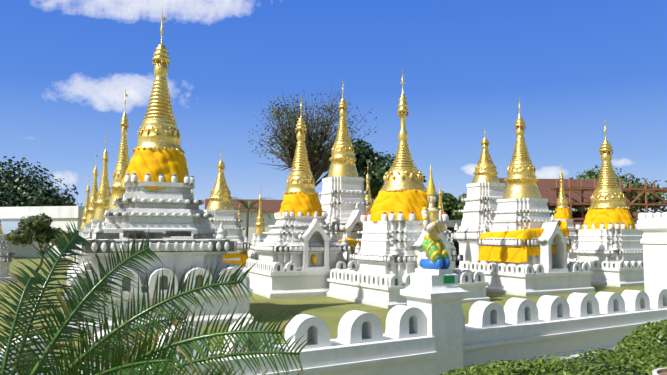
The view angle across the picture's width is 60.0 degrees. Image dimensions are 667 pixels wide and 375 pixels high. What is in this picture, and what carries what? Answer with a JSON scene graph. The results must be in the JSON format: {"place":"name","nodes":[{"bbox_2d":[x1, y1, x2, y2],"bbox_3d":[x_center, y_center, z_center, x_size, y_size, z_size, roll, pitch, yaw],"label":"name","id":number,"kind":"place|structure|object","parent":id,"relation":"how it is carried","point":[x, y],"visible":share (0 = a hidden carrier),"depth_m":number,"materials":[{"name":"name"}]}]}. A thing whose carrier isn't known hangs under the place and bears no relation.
{"place":"outdoors","nodes":[
{"label":"outdoors","id":0,"kind":"place"},
{"bbox_2d":[0,206,84,257],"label":"wall","id":1,"kind":"structure","parent":0,"point":[60,216],"depth_m":43.79,"materials":[{"name":"white paint"}]},
{"bbox_2d":[60,230,78,263],"bbox_3d":[-14.053,3.255,30.557,1.597,2.015,1.895,0,-5,-2],"label":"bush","id":2,"kind":"object","parent":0,"point":[70,249],"depth_m":30.41,"materials":[{"name":"green plant"}]},
{"bbox_2d":[0,250,644,365],"bbox_3d":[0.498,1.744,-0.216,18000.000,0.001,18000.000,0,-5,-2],"label":"ground","id":3,"kind":"structure","parent":0,"point":[331,312],"depth_m":14.30,"materials":[{"name":"green plant"}]},
{"bbox_2d":[0,220,17,282],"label":"chedi","id":4,"kind":"structure","parent":3,"relation":"on","point":[6,258],"depth_m":21.14,"materials":[{"name":"white paint"}]},
{"bbox_2d":[7,213,71,271],"bbox_3d":[-13.322,2.531,26.126,2.001,2.770,2.701,-5,-7,44],"label":"tree","id":5,"kind":"object","parent":3,"relation":"on","point":[41,227],"visible":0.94,"depth_m":26.00,"materials":[{"name":"green plant"}]},
{"bbox_2d":[0,156,81,206],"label":"tree","id":6,"kind":"object","parent":3,"relation":"on","point":[17,190],"visible":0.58,"depth_m":58.27,"materials":[{"name":"green plant"}]},
{"bbox_2d":[68,175,89,268],"bbox_3d":[-12.154,1.692,28.473,1.564,4.746,1.564,2,-5,-26],"label":"stupa","id":7,"kind":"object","parent":3,"relation":"on","point":[84,216],"depth_m":28.32,"materials":[{"name":"gold metal"}]},
{"bbox_2d":[74,155,97,262],"bbox_3d":[-10.189,1.117,24.570,1.718,5.261,1.718,2,-5,-26],"label":"stupa","id":8,"kind":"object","parent":3,"relation":"on","point":[90,214],"depth_m":24.36,"materials":[{"name":"gold metal"}]},
{"bbox_2d":[80,136,110,262],"bbox_3d":[-8.215,0.718,20.654,1.767,5.422,1.767,2,-5,-26],"label":"stupa","id":9,"kind":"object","parent":3,"relation":"on","point":[103,198],"depth_m":20.46,"materials":[{"name":"gold metal"}]},
{"bbox_2d":[90,89,129,257],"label":"spire","id":10,"kind":"structure","parent":3,"relation":"on","point":[121,167],"depth_m":17.13,"materials":[{"name":"gold metal"}]},
{"bbox_2d":[0,220,314,374],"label":"cycad palm","id":11,"kind":"object","parent":3,"relation":"on","point":[141,361],"visible":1,"depth_m":2.67,"materials":[{"name":"green plant"}]},
{"bbox_2d":[61,10,253,334],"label":"chedi","id":12,"kind":"structure","parent":3,"relation":"on","point":[158,202],"depth_m":11.48,"materials":[{"name":"grey paint"}]},
{"bbox_2d":[204,150,251,265],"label":"chedi","id":13,"kind":"structure","parent":3,"relation":"on","point":[220,206],"depth_m":23.24,"materials":[{"name":"white paint"}]},
{"bbox_2d":[234,196,271,251],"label":"tree","id":14,"kind":"object","parent":3,"relation":"on","point":[248,205],"visible":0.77,"depth_m":54.46,"materials":[{"name":"green plant"}]},
{"bbox_2d":[248,185,266,259],"bbox_3d":[-3.273,1.867,25.747,1.327,3.956,1.327,2,-5,-26],"label":"stupa","id":15,"kind":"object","parent":3,"relation":"on","point":[259,230],"depth_m":25.57,"materials":[{"name":"gold metal"}]},
{"bbox_2d":[246,96,358,298],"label":"chedi","id":16,"kind":"structure","parent":3,"relation":"on","point":[301,249],"depth_m":16.88,"materials":[{"name":"grey paint"}]},
{"bbox_2d":[249,81,376,186],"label":"sparse tree","id":17,"kind":"object","parent":3,"relation":"on","point":[316,150],"visible":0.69,"depth_m":45.26,"materials":[{"name":"brown plant"}]},
{"bbox_2d":[204,199,461,264],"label":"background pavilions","id":18,"kind":"object","parent":3,"relation":"on","point":[272,207],"visible":0.1,"depth_m":66.83,"materials":[{"name":"concrete"}]},
{"bbox_2d":[0,273,666,374],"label":"boundary wall","id":19,"kind":"structure","parent":3,"relation":"on","point":[428,331],"depth_m":6.58,"materials":[{"name":"grey paint"}]},
{"bbox_2d":[415,165,452,274],"bbox_3d":[1.174,0.364,6.856,0.364,1.306,0.381,4,-6,-42],"label":"kneeling deva statue","id":20,"kind":"object","parent":19,"relation":"on","point":[437,261],"visible":1,"depth_m":6.75,"materials":[{"name":"multicoloured paint"}]},
{"bbox_2d":[318,82,369,267],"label":"chedi","id":21,"kind":"structure","parent":3,"relation":"on","point":[343,202],"depth_m":21.42,"materials":[{"name":"grey paint"}]},
{"bbox_2d":[338,238,360,259],"bbox_3d":[0.473,2.503,19.297,1.700,1.644,1.700,0,-5,-2],"label":"yellow umbrella","id":22,"kind":"object","parent":3,"relation":"on","point":[351,242],"visible":0.29,"depth_m":18.95,"materials":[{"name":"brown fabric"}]},
{"bbox_2d":[325,138,426,201],"bbox_3d":[2.772,0.931,40.124,6.733,8.175,7.300,0,-5,-2],"label":"dark tree","id":23,"kind":"object","parent":3,"relation":"on","point":[378,166],"visible":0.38,"depth_m":37.85,"materials":[{"name":"green plant"}]},
{"bbox_2d":[326,68,489,308],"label":"chedi","id":24,"kind":"structure","parent":3,"relation":"on","point":[389,251],"depth_m":15.14,"materials":[{"name":"grey paint"}]},
{"bbox_2d":[438,181,456,268],"bbox_3d":[4.084,1.608,22.001,1.300,3.866,1.300,2,-5,-26],"label":"stupa","id":25,"kind":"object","parent":3,"relation":"on","point":[440,205],"depth_m":21.96,"materials":[{"name":"gold metal"}]},
{"bbox_2d":[434,191,466,219],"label":"tree","id":26,"kind":"object","parent":3,"relation":"on","point":[451,206],"visible":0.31,"depth_m":41.42,"materials":[{"name":"green plant"}]},
{"bbox_2d":[450,129,505,268],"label":"chedi","id":27,"kind":"structure","parent":3,"relation":"on","point":[485,189],"depth_m":22.69,"materials":[{"name":"white paint"}]},
{"bbox_2d":[460,98,594,295],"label":"chedi","id":28,"kind":"structure","parent":3,"relation":"on","point":[525,245],"depth_m":17.64,"materials":[{"name":"grey paint"}]},
{"bbox_2d":[440,345,666,374],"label":"hedge","id":29,"kind":"object","parent":3,"relation":"on","point":[647,360],"visible":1,"depth_m":4.18,"materials":[{"name":"green plant"}]},
{"bbox_2d":[554,163,577,258],"bbox_3d":[9.213,1.276,23.205,1.556,4.722,1.556,2,-5,-26],"label":"stupa","id":30,"kind":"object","parent":3,"relation":"on","point":[562,213],"depth_m":22.98,"materials":[{"name":"gold metal"}]},
{"bbox_2d":[499,178,666,239],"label":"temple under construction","id":31,"kind":"structure","parent":3,"relation":"on","point":[578,193],"depth_m":34.89,"materials":[{"name":"brown wood"}]},
{"bbox_2d":[567,123,643,286],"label":"chedi","id":32,"kind":"structure","parent":3,"relation":"on","point":[608,248],"depth_m":20.50,"materials":[{"name":"grey paint"}]},
{"bbox_2d":[548,165,666,211],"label":"tree","id":33,"kind":"object","parent":3,"relation":"on","point":[590,175],"visible":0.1,"depth_m":48.87,"materials":[{"name":"green plant"}]},
{"bbox_2d":[615,319,666,350],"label":"hedge","id":34,"kind":"object","parent":3,"relation":"on","point":[651,333],"visible":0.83,"depth_m":5.64,"materials":[{"name":"green plant"}]},
{"bbox_2d":[637,212,666,289],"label":"gate pillar","id":35,"kind":"structure","parent":3,"relation":"on","point":[651,226],"depth_m":11.45,"materials":[{"name":"white paint"}]},
{"bbox_2d":[652,367,666,374],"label":"planter pots","id":36,"kind":"object","parent":3,"relation":"on","point":[660,371],"visible":1,"depth_m":3.76,"materials":[{"name":"ceramic"}]},
{"bbox_2d":[0,0,666,211],"bbox_3d":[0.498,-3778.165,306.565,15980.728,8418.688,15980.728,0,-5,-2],"label":"sky","id":37,"kind":"structure","parent":0,"point":[574,76],"depth_m":7481.50,"materials":[{"name":"blue"}]},
{"bbox_2d":[365,165,372,214],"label":"spire","id":38,"kind":"structure","parent":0,"point":[368,198],"depth_m":23.91,"materials":[{"name":"gold metal"}]}
]}

